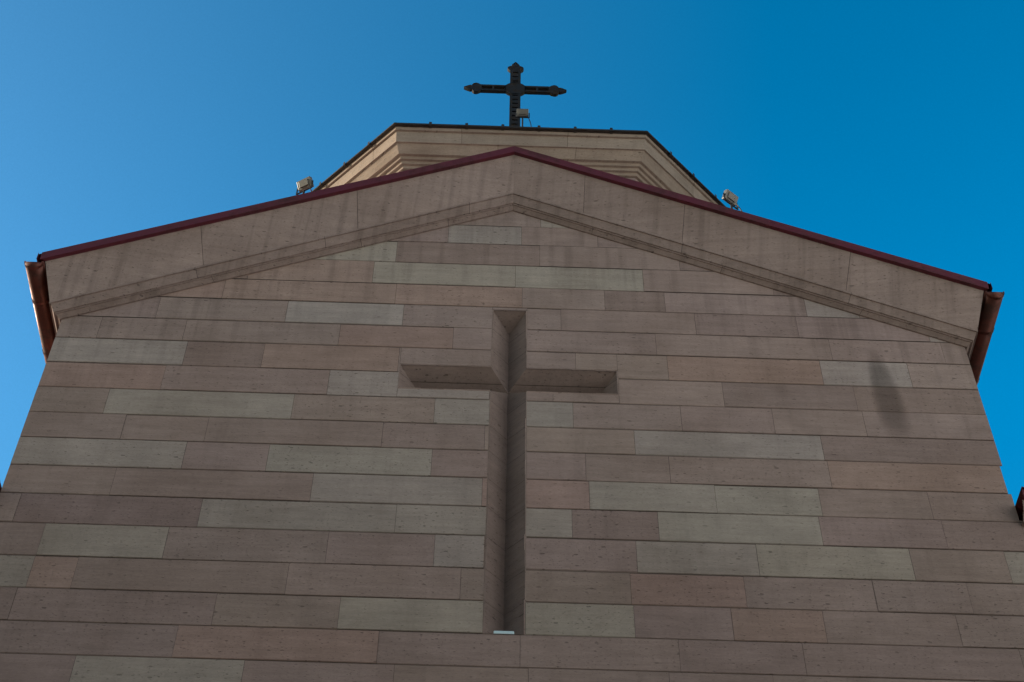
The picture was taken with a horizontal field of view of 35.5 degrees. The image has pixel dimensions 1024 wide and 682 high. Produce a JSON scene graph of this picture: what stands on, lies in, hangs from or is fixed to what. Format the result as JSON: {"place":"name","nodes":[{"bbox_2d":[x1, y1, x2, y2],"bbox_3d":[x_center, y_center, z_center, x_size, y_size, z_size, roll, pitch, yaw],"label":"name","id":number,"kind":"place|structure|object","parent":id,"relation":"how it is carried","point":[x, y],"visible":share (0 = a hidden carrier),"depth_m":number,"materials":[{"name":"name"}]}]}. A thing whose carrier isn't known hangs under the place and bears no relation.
{"place":"outdoors","nodes":[
{"label":"outdoors","id":0,"kind":"place"},
{"bbox_2d":[0,0,1023,504],"label":"sky","id":1,"kind":"structure","parent":0,"point":[894,127],"materials":[{"name":"blue"}]},
{"bbox_3d":[-0.182,6.870,13.481,18.400,14.902,9.680,2,-50,-1],"label":"church body","id":2,"kind":"object","parent":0,"visible":0},
{"bbox_2d":[0,211,1023,681],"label":"facade ashlar blocks","id":3,"kind":"structure","parent":2,"relation":"attached to","point":[220,455],"depth_m":12.70,"materials":[{"name":"beige stone"}]},
{"bbox_2d":[493,631,513,634],"bbox_3d":[-0.060,2.146,11.611,0.150,0.044,0.090,2,-50,-1],"label":"light fixture","id":4,"kind":"object","parent":3,"relation":"on","point":[503,632],"visible":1,"depth_m":11.58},
{"bbox_2d":[397,310,618,634],"bbox_3d":[-0.041,0.981,13.045,1.898,3.718,0.166,2,-50,-1],"label":"recessed cross","id":5,"kind":"object","parent":3,"relation":"in","point":[500,563],"visible":0.98,"depth_m":13.40,"materials":[{"name":"beige stone"}]},
{"bbox_2d":[0,129,1023,681],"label":"masonry joints","id":6,"kind":"object","parent":2,"relation":"attached to","point":[508,491],"visible":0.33,"depth_m":12.76,"materials":[{"name":"grey concrete"}]},
{"bbox_2d":[0,254,1023,520],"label":"roof sheets","id":7,"kind":"object","parent":2,"relation":"on","point":[1020,506],"visible":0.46,"depth_m":12.72,"materials":[{"name":"brown metal"}]},
{"bbox_2d":[296,176,313,194],"bbox_3d":[-2.014,-1.410,15.502,0.197,0.466,0.116,-23,-54,19],"label":"floodlight","id":8,"kind":"object","parent":7,"relation":"on","point":[304,184],"visible":0.66,"depth_m":15.60,"materials":[{"name":"metal"}]},
{"bbox_2d":[24,261,1004,383],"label":"eave gutters","id":9,"kind":"object","parent":7,"relation":"attached to","point":[38,286],"visible":0.37,"depth_m":14.56,"materials":[{"name":"orange metal"}]},
{"bbox_2d":[722,189,742,211],"bbox_3d":[2.144,-1.280,15.548,0.210,0.476,0.100,30,-56,-22],"label":"floodlight","id":10,"kind":"object","parent":7,"relation":"on","point":[729,197],"visible":0.67,"depth_m":15.64,"materials":[{"name":"metal"}]},
{"bbox_2d":[320,127,716,203],"bbox_3d":[-0.039,2.127,20.699,7.710,5.791,7.710,2,-50,-1],"label":"dome drum","id":11,"kind":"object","parent":2,"relation":"on","point":[645,159],"depth_m":20.32,"materials":[{"name":"beige stone"}]},
{"bbox_2d":[464,62,566,125],"bbox_3d":[0.046,-3.803,27.707,1.830,3.915,0.065,2,-50,-1],"label":"cross","id":12,"kind":"object","parent":11,"relation":"on","point":[515,89],"visible":0.77,"depth_m":28.45,"materials":[{"name":"black metal"}]},
{"bbox_2d":[312,122,725,206],"bbox_3d":[0.016,-1.215,24.649,7.824,4.598,7.824,2,-50,-1],"label":"roof edge","id":13,"kind":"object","parent":11,"relation":"on","point":[502,127],"depth_m":20.42,"materials":[{"name":"black metal"}]},
{"bbox_2d":[515,109,531,126],"bbox_3d":[0.151,-2.878,21.046,0.216,0.558,0.097,2,-50,-1],"label":"floodlight","id":14,"kind":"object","parent":11,"relation":"on","point":[522,113],"depth_m":21.18,"materials":[{"name":"metal"}]},
{"bbox_2d":[45,155,1023,526],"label":"cornice","id":15,"kind":"structure","parent":2,"relation":"attached to","point":[799,267],"depth_m":14.92,"materials":[{"name":"stone"}]},
{"bbox_2d":[36,146,1023,499],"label":"roof edge","id":16,"kind":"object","parent":15,"relation":"on","point":[534,156],"depth_m":15.10,"materials":[{"name":"red metal"}]}
]}

